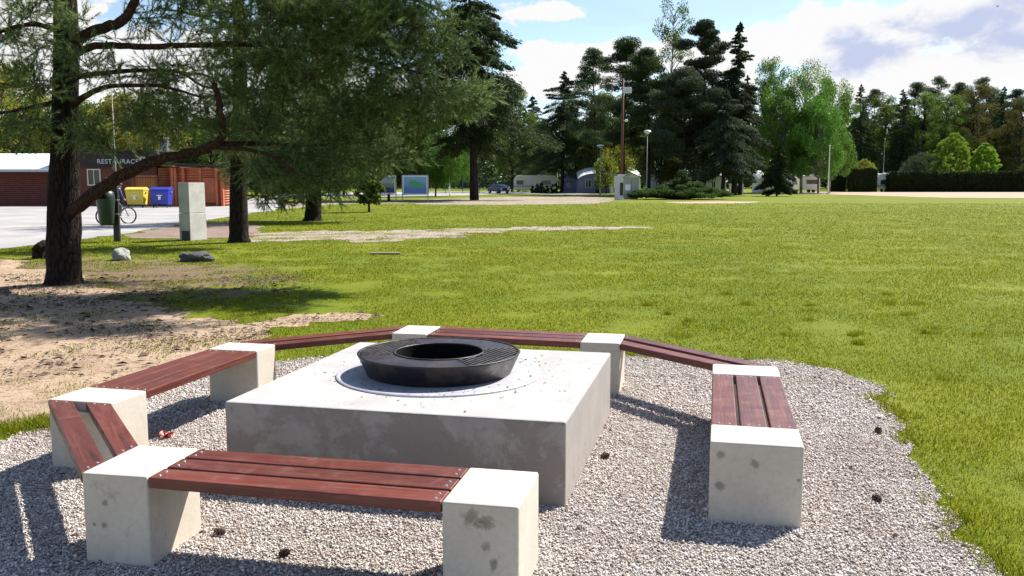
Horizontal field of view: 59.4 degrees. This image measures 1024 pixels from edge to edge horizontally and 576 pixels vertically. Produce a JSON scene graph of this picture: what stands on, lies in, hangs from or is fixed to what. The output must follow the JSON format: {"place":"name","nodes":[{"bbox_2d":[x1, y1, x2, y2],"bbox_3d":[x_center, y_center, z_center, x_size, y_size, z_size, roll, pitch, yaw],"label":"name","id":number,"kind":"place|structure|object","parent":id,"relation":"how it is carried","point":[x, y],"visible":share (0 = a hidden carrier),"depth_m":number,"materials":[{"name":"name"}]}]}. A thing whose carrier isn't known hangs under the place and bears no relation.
{"place":"outdoors","nodes":[
{"label":"outdoors","id":0,"kind":"place"},
{"bbox_2d":[0,137,191,205],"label":"restaurant building","id":1,"kind":"structure","parent":0,"point":[23,181],"depth_m":67.04,"materials":[{"name":"red wood"}]},
{"bbox_2d":[87,169,100,185],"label":"window","id":2,"kind":"structure","parent":1,"relation":"in","point":[93,175],"depth_m":67.75,"materials":[{"name":"beige paint"}]},
{"bbox_2d":[0,258,383,426],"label":"bare soil","id":3,"kind":"structure","parent":0,"point":[11,397],"depth_m":10.34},
{"bbox_2d":[276,192,611,196],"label":"road","id":4,"kind":"structure","parent":0,"point":[399,194],"depth_m":126.96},
{"bbox_2d":[487,184,509,193],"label":"parked car","id":5,"kind":"object","parent":4,"relation":"on","point":[497,188],"visible":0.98,"depth_m":135.99,"materials":[{"name":"blue paint"}]},
{"bbox_2d":[491,87,538,191],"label":"leafy tree","id":6,"kind":"object","parent":4,"relation":"on","point":[501,167],"visible":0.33,"depth_m":157.44,"materials":[{"name":"green plant"}]},
{"bbox_2d":[514,174,557,189],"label":"caravan","id":7,"kind":"object","parent":4,"relation":"on","point":[523,182],"visible":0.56,"depth_m":148.94,"materials":[{"name":"beige paint"}]},
{"bbox_2d":[512,71,615,189],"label":"conifer tree","id":8,"kind":"object","parent":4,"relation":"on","point":[562,119],"visible":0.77,"depth_m":145.07,"materials":[{"name":"plant"}]},
{"bbox_2d":[249,226,648,242],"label":"gravel path","id":9,"kind":"structure","parent":0,"point":[420,234],"depth_m":30.22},
{"bbox_2d":[285,197,613,208],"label":"gravel track","id":10,"kind":"structure","parent":0,"point":[527,200],"depth_m":81.38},
{"bbox_2d":[377,175,396,201],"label":"display board","id":11,"kind":"object","parent":10,"relation":"on","point":[390,188],"visible":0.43,"depth_m":79.96,"materials":[{"name":"metal"}]},
{"bbox_2d":[349,92,436,200],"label":"leafy tree","id":12,"kind":"object","parent":10,"relation":"on","point":[403,172],"visible":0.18,"depth_m":82.44,"materials":[{"name":"green plant"}]},
{"bbox_2d":[402,175,428,201],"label":"display board","id":13,"kind":"object","parent":10,"relation":"on","point":[414,184],"visible":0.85,"depth_m":79.96,"materials":[{"name":"metal"}]},
{"bbox_2d":[408,0,565,199],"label":"conifer tree","id":14,"kind":"object","parent":10,"relation":"on","point":[482,141],"visible":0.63,"depth_m":85.67,"materials":[{"name":"plant"}]},
{"bbox_2d":[614,174,625,199],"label":"meter pillar","id":15,"kind":"structure","parent":10,"relation":"on","point":[618,186],"depth_m":88.04,"materials":[{"name":"concrete"}]},
{"bbox_2d":[0,354,1020,575],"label":"gravel","id":16,"kind":"structure","parent":0,"point":[800,387],"depth_m":4.80,"materials":[{"name":"gravel"}]},
{"bbox_2d":[0,182,1023,575],"bbox_3d":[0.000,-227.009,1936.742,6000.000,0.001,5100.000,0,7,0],"label":"ground","id":17,"kind":"structure","parent":0,"point":[748,194],"depth_m":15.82,"materials":[{"name":"plant"}]},
{"bbox_2d":[31,240,44,258],"bbox_3d":[-10.885,-0.870,20.732,0.388,0.500,0.423,0,7,0],"label":"rock","id":18,"kind":"object","parent":17,"relation":"on","point":[38,249],"visible":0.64,"depth_m":20.59,"materials":[{"name":"grey stone"}]},
{"bbox_2d":[49,387,148,468],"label":"concrete block","id":19,"kind":"structure","parent":17,"relation":"on","point":[129,407],"depth_m":5.55,"materials":[{"name":"concrete"}]},
{"bbox_2d":[48,400,137,482],"bbox_3d":[-2.283,0.786,4.899,0.315,0.062,1.638,-4,8,-31],"label":"bench seat","id":20,"kind":"object","parent":19,"relation":"attached to","point":[83,449],"visible":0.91,"depth_m":4.80,"materials":[{"name":"brown wood"}]},
{"bbox_2d":[96,187,120,241],"bbox_3d":[-11.888,-2.104,26.337,0.520,1.720,0.618,0,7,0],"label":"litter bin","id":21,"kind":"object","parent":17,"relation":"on","point":[108,208],"visible":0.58,"depth_m":26.17,"materials":[{"name":"green plastic"}]},
{"bbox_2d":[111,247,130,260],"bbox_3d":[-8.862,-0.766,20.352,0.434,0.306,0.438,5,8,37],"label":"rock","id":22,"kind":"object","parent":17,"relation":"on","point":[120,254],"visible":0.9,"depth_m":20.20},
{"bbox_2d":[0,198,279,248],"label":"paved yard","id":23,"kind":"structure","parent":17,"relation":"on","point":[22,226],"depth_m":41.22,"materials":[{"name":"asphalt"}]},
{"bbox_2d":[0,61,51,153],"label":"leafy tree","id":24,"kind":"object","parent":23,"relation":"on","point":[7,98],"visible":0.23,"depth_m":94.62,"materials":[{"name":"green plant"}]},
{"bbox_2d":[4,92,111,153],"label":"leafy tree","id":25,"kind":"object","parent":23,"relation":"on","point":[37,121],"visible":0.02,"depth_m":100.54,"materials":[{"name":"green plant"}]},
{"bbox_2d":[48,98,151,153],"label":"leafy tree","id":26,"kind":"object","parent":23,"relation":"on","point":[82,108],"visible":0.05,"depth_m":96.18,"materials":[{"name":"green plant"}]},
{"bbox_2d":[124,187,148,207],"bbox_3d":[-25.987,-6.283,62.193,1.417,1.405,0.946,0,7,0],"label":"waste container","id":27,"kind":"object","parent":23,"relation":"on","point":[136,195],"visible":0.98,"depth_m":61.82,"materials":[{"name":"yellow plastic"}]},
{"bbox_2d":[82,88,192,166],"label":"leafy tree","id":28,"kind":"object","parent":23,"relation":"on","point":[120,139],"visible":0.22,"depth_m":94.06,"materials":[{"name":"green plant"}]},
{"bbox_2d":[132,176,160,205],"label":"bin shelter","id":29,"kind":"object","parent":23,"relation":"on","point":[148,183],"visible":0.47,"depth_m":65.25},
{"bbox_2d":[149,187,172,207],"bbox_3d":[-24.269,-6.283,62.193,1.417,1.405,0.946,0,7,0],"label":"waste container","id":30,"kind":"object","parent":23,"relation":"on","point":[161,195],"visible":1,"depth_m":61.82,"materials":[{"name":"blue plastic"}]},
{"bbox_2d":[158,163,229,205],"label":"log cabin","id":31,"kind":"object","parent":23,"relation":"on","point":[217,192],"visible":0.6,"depth_m":65.40,"materials":[{"name":"red wood"}]},
{"bbox_2d":[82,445,200,566],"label":"concrete block","id":32,"kind":"structure","parent":17,"relation":"on","point":[132,517],"depth_m":4.13,"materials":[{"name":"concrete"}]},
{"bbox_2d":[148,449,468,512],"bbox_3d":[-0.930,0.877,4.129,1.401,0.062,0.460,2,7,13],"label":"bench seat","id":33,"kind":"object","parent":32,"relation":"attached to","point":[412,487],"visible":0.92,"depth_m":4.04,"materials":[{"name":"brown wood"}]},
{"bbox_2d":[160,95,199,167],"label":"spruce tree","id":34,"kind":"object","parent":17,"relation":"on","point":[188,159],"visible":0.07,"depth_m":108.33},
{"bbox_2d":[178,183,206,240],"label":"concrete pillar","id":35,"kind":"structure","parent":17,"relation":"on","point":[192,217],"depth_m":27.05,"materials":[{"name":"grey concrete"}]},
{"bbox_2d":[124,222,265,238],"bbox_3d":[-11.552,-2.245,33.943,4.473,0.001,12.665,-2,7,-13],"label":"dirt patch","id":36,"kind":"object","parent":17,"relation":"on","point":[218,230],"visible":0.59,"depth_m":31.35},
{"bbox_2d":[179,251,214,261],"bbox_3d":[-7.065,-0.693,19.988,0.826,0.246,0.501,1,7,5],"label":"rock","id":37,"kind":"object","parent":17,"relation":"on","point":[201,256],"visible":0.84,"depth_m":19.86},
{"bbox_2d":[176,113,250,167],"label":"leafy tree","id":38,"kind":"object","parent":17,"relation":"on","point":[207,159],"visible":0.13,"depth_m":110.14,"materials":[{"name":"green plant"}]},
{"bbox_2d":[209,342,275,401],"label":"concrete block","id":39,"kind":"structure","parent":17,"relation":"on","point":[230,383],"depth_m":7.17,"materials":[{"name":"concrete"}]},
{"bbox_2d":[90,349,255,398],"bbox_3d":[-2.388,0.602,6.463,0.442,0.062,1.381,2,7,14],"label":"bench seat","id":40,"kind":"object","parent":39,"relation":"attached to","point":[159,379],"visible":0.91,"depth_m":6.33,"materials":[{"name":"brown wood"}]},
{"bbox_2d":[117,0,369,242],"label":"pine tree","id":41,"kind":"object","parent":17,"relation":"on","point":[238,219],"visible":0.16,"depth_m":25.19,"materials":[{"name":"green plant"}]},
{"bbox_2d":[0,0,508,285],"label":"pine tree","id":42,"kind":"object","parent":17,"relation":"on","point":[365,24],"visible":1,"depth_m":14.76,"materials":[{"name":"green plant"}]},
{"bbox_2d":[212,2,419,220],"bbox_3d":[-8.849,-9.698,40.065,9.721,13.687,6.718,0,7,0],"label":"pine tree","id":43,"kind":"object","parent":17,"relation":"on","point":[312,213],"visible":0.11,"depth_m":39.83,"materials":[{"name":"green plant"}]},
{"bbox_2d":[353,153,386,211],"bbox_3d":[-8.376,-6.299,52.626,2.089,3.692,2.035,-1,7,-5],"label":"sapling","id":44,"kind":"object","parent":17,"relation":"on","point":[373,194],"visible":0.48,"depth_m":52.54,"materials":[{"name":"green plant"}]},
{"bbox_2d":[392,325,439,339],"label":"concrete block","id":45,"kind":"structure","parent":17,"relation":"on","point":[410,331],"depth_m":7.95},
{"bbox_2d":[231,326,405,350],"bbox_3d":[-1.583,0.445,7.789,1.642,0.062,0.327,-4,8,-32],"label":"bench seat","id":46,"kind":"object","parent":45,"relation":"attached to","point":[316,340],"visible":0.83,"depth_m":7.71,"materials":[{"name":"brown wood"}]},
{"bbox_2d":[427,327,586,348],"bbox_3d":[-0.043,0.432,7.898,1.390,0.062,0.469,2,7,15],"label":"bench seat","id":47,"kind":"object","parent":45,"relation":"attached to","point":[546,338],"visible":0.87,"depth_m":7.81,"materials":[{"name":"brown wood"}]},
{"bbox_2d":[225,342,610,506],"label":"concrete platform","id":48,"kind":"structure","parent":17,"relation":"on","point":[548,432],"depth_m":5.15,"materials":[{"name":"concrete"}]},
{"bbox_2d":[336,337,540,397],"bbox_3d":[-0.489,0.497,6.030,1.366,0.156,1.366,0,7,0],"label":"fire pit","id":49,"kind":"object","parent":48,"relation":"on","point":[425,367],"visible":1,"depth_m":5.71,"materials":[{"name":"metal"}]},
{"bbox_2d":[416,131,478,196],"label":"leafy tree","id":50,"kind":"object","parent":17,"relation":"on","point":[443,173],"visible":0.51,"depth_m":107.15,"materials":[{"name":"green plant"}]},
{"bbox_2d":[0,273,979,575],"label":"ground litter","id":51,"kind":"object","parent":17,"relation":"on","point":[146,293],"visible":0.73,"depth_m":10.91,"materials":[{"name":"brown wood"}]},
{"bbox_2d":[442,468,538,575],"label":"concrete block","id":52,"kind":"structure","parent":17,"relation":"on","point":[490,522],"depth_m":3.75,"materials":[{"name":"concrete"}]},
{"bbox_2d":[3,104,1023,188],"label":"forest","id":53,"kind":"object","parent":17,"relation":"on","point":[486,174],"visible":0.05,"depth_m":231.45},
{"bbox_2d":[505,95,560,191],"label":"spruce tree","id":54,"kind":"object","parent":17,"relation":"on","point":[533,109],"visible":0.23,"depth_m":161.55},
{"bbox_2d":[563,173,576,192],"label":"awning tent","id":55,"kind":"object","parent":17,"relation":"on","point":[570,184],"visible":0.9,"depth_m":145.11,"materials":[{"name":"blue fabric"}]},
{"bbox_2d":[562,47,618,192],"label":"pine tree","id":56,"kind":"object","parent":17,"relation":"on","point":[586,76],"visible":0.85,"depth_m":137.06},
{"bbox_2d":[576,167,609,192],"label":"awning tent","id":57,"kind":"object","parent":17,"relation":"on","point":[586,183],"visible":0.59,"depth_m":141.12,"materials":[{"name":"blue fabric"}]},
{"bbox_2d":[580,333,624,393],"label":"concrete block","id":58,"kind":"structure","parent":17,"relation":"on","point":[601,342],"depth_m":7.47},
{"bbox_2d":[620,335,774,370],"bbox_3d":[1.320,0.527,7.091,0.344,0.062,1.664,-5,8,-34],"label":"bench seat","id":59,"kind":"object","parent":58,"relation":"attached to","point":[675,353],"visible":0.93,"depth_m":7.02,"materials":[{"name":"brown wood"}]},
{"bbox_2d":[573,131,636,179],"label":"leafy tree","id":60,"kind":"object","parent":17,"relation":"on","point":[617,151],"visible":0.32,"depth_m":145.76,"materials":[{"name":"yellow plant"}]},
{"bbox_2d":[593,153,619,193],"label":"sapling","id":61,"kind":"object","parent":17,"relation":"on","point":[605,183],"visible":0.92,"depth_m":133.37,"materials":[{"name":"green plant"}]},
{"bbox_2d":[584,91,646,175],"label":"leafy tree","id":62,"kind":"object","parent":17,"relation":"on","point":[589,114],"visible":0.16,"depth_m":148.74,"materials":[{"name":"green plant"}]},
{"bbox_2d":[578,35,666,176],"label":"pine tree","id":63,"kind":"object","parent":17,"relation":"on","point":[626,47],"visible":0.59,"depth_m":124.69,"materials":[{"name":"plant"}]},
{"bbox_2d":[620,78,631,173],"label":"floodlight pole","id":64,"kind":"object","parent":17,"relation":"on","point":[626,89],"visible":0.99,"depth_m":96.46,"materials":[{"name":"wood"}]},
{"bbox_2d":[623,177,639,198],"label":"electric cabinet","id":65,"kind":"object","parent":17,"relation":"on","point":[630,184],"visible":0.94,"depth_m":92.06,"materials":[{"name":"metal"}]},
{"bbox_2d":[607,46,682,188],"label":"pine tree","id":66,"kind":"object","parent":17,"relation":"on","point":[640,74],"visible":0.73,"depth_m":118.89,"materials":[{"name":"plant"}]},
{"bbox_2d":[646,0,694,129],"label":"birch tree","id":67,"kind":"object","parent":17,"relation":"on","point":[675,35],"visible":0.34,"depth_m":130.99,"materials":[{"name":"green plant"}]},
{"bbox_2d":[627,169,733,198],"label":"juniper bush","id":68,"kind":"object","parent":17,"relation":"on","point":[682,188],"visible":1,"depth_m":90.39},
{"bbox_2d":[642,66,738,178],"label":"pine tree","id":69,"kind":"object","parent":17,"relation":"on","point":[682,81],"visible":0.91,"depth_m":112.89,"materials":[{"name":"plant"}]},
{"bbox_2d":[672,19,742,185],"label":"pine tree","id":70,"kind":"object","parent":17,"relation":"on","point":[708,40],"visible":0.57,"depth_m":117.64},
{"bbox_2d":[706,175,725,190],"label":"awning tent","id":71,"kind":"object","parent":17,"relation":"on","point":[715,184],"visible":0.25,"depth_m":129.13,"materials":[{"name":"green fabric"}]},
{"bbox_2d":[687,89,766,189],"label":"conifer tree","id":72,"kind":"object","parent":17,"relation":"on","point":[730,161],"visible":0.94,"depth_m":111.62,"materials":[{"name":"plant"}]},
{"bbox_2d":[700,22,773,194],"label":"conifer tree","id":73,"kind":"object","parent":17,"relation":"on","point":[747,91],"visible":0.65,"depth_m":116.10,"materials":[{"name":"plant"}]},
{"bbox_2d":[711,364,779,427],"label":"concrete block","id":74,"kind":"structure","parent":17,"relation":"on","point":[747,370],"depth_m":6.29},
{"bbox_2d":[711,374,797,429],"bbox_3d":[1.470,0.709,5.553,0.459,0.062,1.341,2,7,13],"label":"bench seat","id":75,"kind":"object","parent":74,"relation":"attached to","point":[778,411],"visible":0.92,"depth_m":5.44,"materials":[{"name":"brown wood"}]},
{"bbox_2d":[737,75,763,194],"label":"conifer tree","id":76,"kind":"object","parent":17,"relation":"on","point":[753,170],"visible":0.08,"depth_m":122.19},
{"bbox_2d":[708,424,803,527],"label":"concrete block","id":77,"kind":"structure","parent":17,"relation":"on","point":[755,474],"depth_m":4.60,"materials":[{"name":"concrete"}]},
{"bbox_2d":[752,171,769,192],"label":"awning tent","id":78,"kind":"object","parent":17,"relation":"on","point":[758,178],"visible":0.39,"depth_m":149.48,"materials":[{"name":"white fabric"}]},
{"bbox_2d":[751,56,793,191],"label":"birch tree","id":79,"kind":"object","parent":17,"relation":"on","point":[763,83],"visible":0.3,"depth_m":146.36,"materials":[{"name":"green plant"}]},
{"bbox_2d":[753,145,797,195],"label":"spruce tree","id":80,"kind":"object","parent":17,"relation":"on","point":[776,174],"visible":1,"depth_m":110.48,"materials":[{"name":"green plant"}]},
{"bbox_2d":[769,58,845,192],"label":"birch tree","id":81,"kind":"object","parent":17,"relation":"on","point":[810,87],"visible":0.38,"depth_m":142.33,"materials":[{"name":"green plant"}]},
{"bbox_2d":[826,172,846,191],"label":"short hedge","id":82,"kind":"object","parent":17,"relation":"on","point":[838,183],"visible":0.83,"depth_m":161.94,"materials":[{"name":"green plant"}]},
{"bbox_2d":[846,167,877,191],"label":"short hedge","id":83,"kind":"object","parent":17,"relation":"on","point":[863,180],"visible":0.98,"depth_m":158.98,"materials":[{"name":"green plant"}]},
{"bbox_2d":[845,84,882,188],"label":"spruce tree","id":84,"kind":"object","parent":17,"relation":"on","point":[855,131],"visible":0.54,"depth_m":197.00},
{"bbox_2d":[853,158,878,172],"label":"shrub","id":85,"kind":"object","parent":17,"relation":"on","point":[867,163],"visible":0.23,"depth_m":166.13,"materials":[{"name":"green plant"}]},
{"bbox_2d":[851,89,890,162],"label":"pine tree","id":86,"kind":"object","parent":17,"relation":"on","point":[873,93],"visible":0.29,"depth_m":210.85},
{"bbox_2d":[876,173,886,191],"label":"caravan","id":87,"kind":"object","parent":17,"relation":"on","point":[881,181],"visible":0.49,"depth_m":162.88,"materials":[{"name":"white paint"}]},
{"bbox_2d":[858,94,911,173],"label":"leafy tree","id":88,"kind":"object","parent":17,"relation":"on","point":[889,119],"visible":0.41,"depth_m":201.13,"materials":[{"name":"green plant"}]},
{"bbox_2d":[878,89,923,172],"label":"spruce tree","id":89,"kind":"object","parent":17,"relation":"on","point":[897,127],"visible":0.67,"depth_m":193.23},
{"bbox_2d":[887,81,932,151],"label":"pine tree","id":90,"kind":"object","parent":17,"relation":"on","point":[917,91],"visible":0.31,"depth_m":207.06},
{"bbox_2d":[896,91,947,169],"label":"leafy tree","id":91,"kind":"object","parent":17,"relation":"on","point":[929,106],"visible":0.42,"depth_m":196.09,"materials":[{"name":"green plant"}]},
{"bbox_2d":[899,151,948,171],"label":"shrub","id":92,"kind":"object","parent":17,"relation":"on","point":[921,154],"visible":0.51,"depth_m":173.74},
{"bbox_2d":[908,75,954,153],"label":"pine tree","id":93,"kind":"object","parent":17,"relation":"on","point":[938,80],"visible":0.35,"depth_m":201.92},
{"bbox_2d":[917,93,974,171],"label":"leafy tree","id":94,"kind":"object","parent":17,"relation":"on","point":[935,115],"visible":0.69,"depth_m":186.44,"materials":[{"name":"green plant"}]},
{"bbox_2d":[929,132,971,172],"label":"round shrub","id":95,"kind":"object","parent":17,"relation":"on","point":[953,139],"visible":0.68,"depth_m":173.24,"materials":[{"name":"green plant"}]},
{"bbox_2d":[884,169,1023,191],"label":"long hedge","id":96,"kind":"object","parent":17,"relation":"on","point":[951,181],"visible":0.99,"depth_m":158.96,"materials":[{"name":"green plant"}]},
{"bbox_2d":[935,81,984,160],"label":"pine tree","id":97,"kind":"object","parent":17,"relation":"on","point":[959,87],"visible":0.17,"depth_m":199.90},
{"bbox_2d":[945,83,1002,170],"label":"leafy tree","id":98,"kind":"object","parent":17,"relation":"on","point":[985,120],"visible":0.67,"depth_m":189.41,"materials":[{"name":"green plant"}]},
{"bbox_2d":[968,142,1001,171],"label":"round shrub","id":99,"kind":"object","parent":17,"relation":"on","point":[983,149],"visible":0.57,"depth_m":169.46,"materials":[{"name":"green plant"}]},
{"bbox_2d":[967,76,1005,167],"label":"pine tree","id":100,"kind":"object","parent":17,"relation":"on","point":[993,99],"visible":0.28,"depth_m":205.17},
{"bbox_2d":[976,86,1023,171],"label":"spruce tree","id":101,"kind":"object","parent":17,"relation":"on","point":[1000,122],"visible":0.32,"depth_m":196.84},
{"bbox_2d":[985,88,1023,154],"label":"pine tree","id":102,"kind":"object","parent":17,"relation":"on","point":[1016,93],"visible":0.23,"depth_m":202.07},
{"bbox_2d":[995,98,1023,170],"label":"leafy tree","id":103,"kind":"object","parent":17,"relation":"on","point":[1008,129],"visible":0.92,"depth_m":187.91,"materials":[{"name":"green plant"}]},
{"bbox_2d":[0,0,1023,176],"label":"sky","id":104,"kind":"structure","parent":0,"point":[888,46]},
{"bbox_2d":[624,79,695,184],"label":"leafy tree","id":105,"kind":"object","parent":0,"point":[670,165],"visible":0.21,"depth_m":125.87,"materials":[{"name":"green plant"}]},
{"bbox_2d":[668,85,720,182],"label":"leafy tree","id":106,"kind":"object","parent":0,"point":[696,162],"visible":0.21,"depth_m":122.47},
{"bbox_2d":[667,201,753,202],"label":"worn track","id":107,"kind":"structure","parent":0,"point":[714,202],"depth_m":77.41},
{"bbox_2d":[783,192,1023,197],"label":"grit track","id":108,"kind":"structure","parent":0,"point":[971,194],"depth_m":126.96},
{"bbox_2d":[752,81,822,177],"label":"birch tree","id":109,"kind":"object","parent":108,"relation":"on","point":[769,108],"visible":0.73,"depth_m":140.21,"materials":[{"name":"green plant"}]},
{"bbox_2d":[799,174,819,191],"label":"caravan","id":110,"kind":"object","parent":108,"relation":"on","point":[809,183],"visible":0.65,"depth_m":151.00,"materials":[{"name":"white paint"}]},
{"bbox_2d":[790,95,851,192],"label":"birch tree","id":111,"kind":"object","parent":108,"relation":"on","point":[821,168],"visible":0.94,"depth_m":137.11,"materials":[{"name":"green plant"}]},
{"bbox_2d":[812,74,861,192],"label":"birch tree","id":112,"kind":"object","parent":108,"relation":"on","point":[844,105],"visible":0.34,"depth_m":146.37,"materials":[{"name":"green plant"}]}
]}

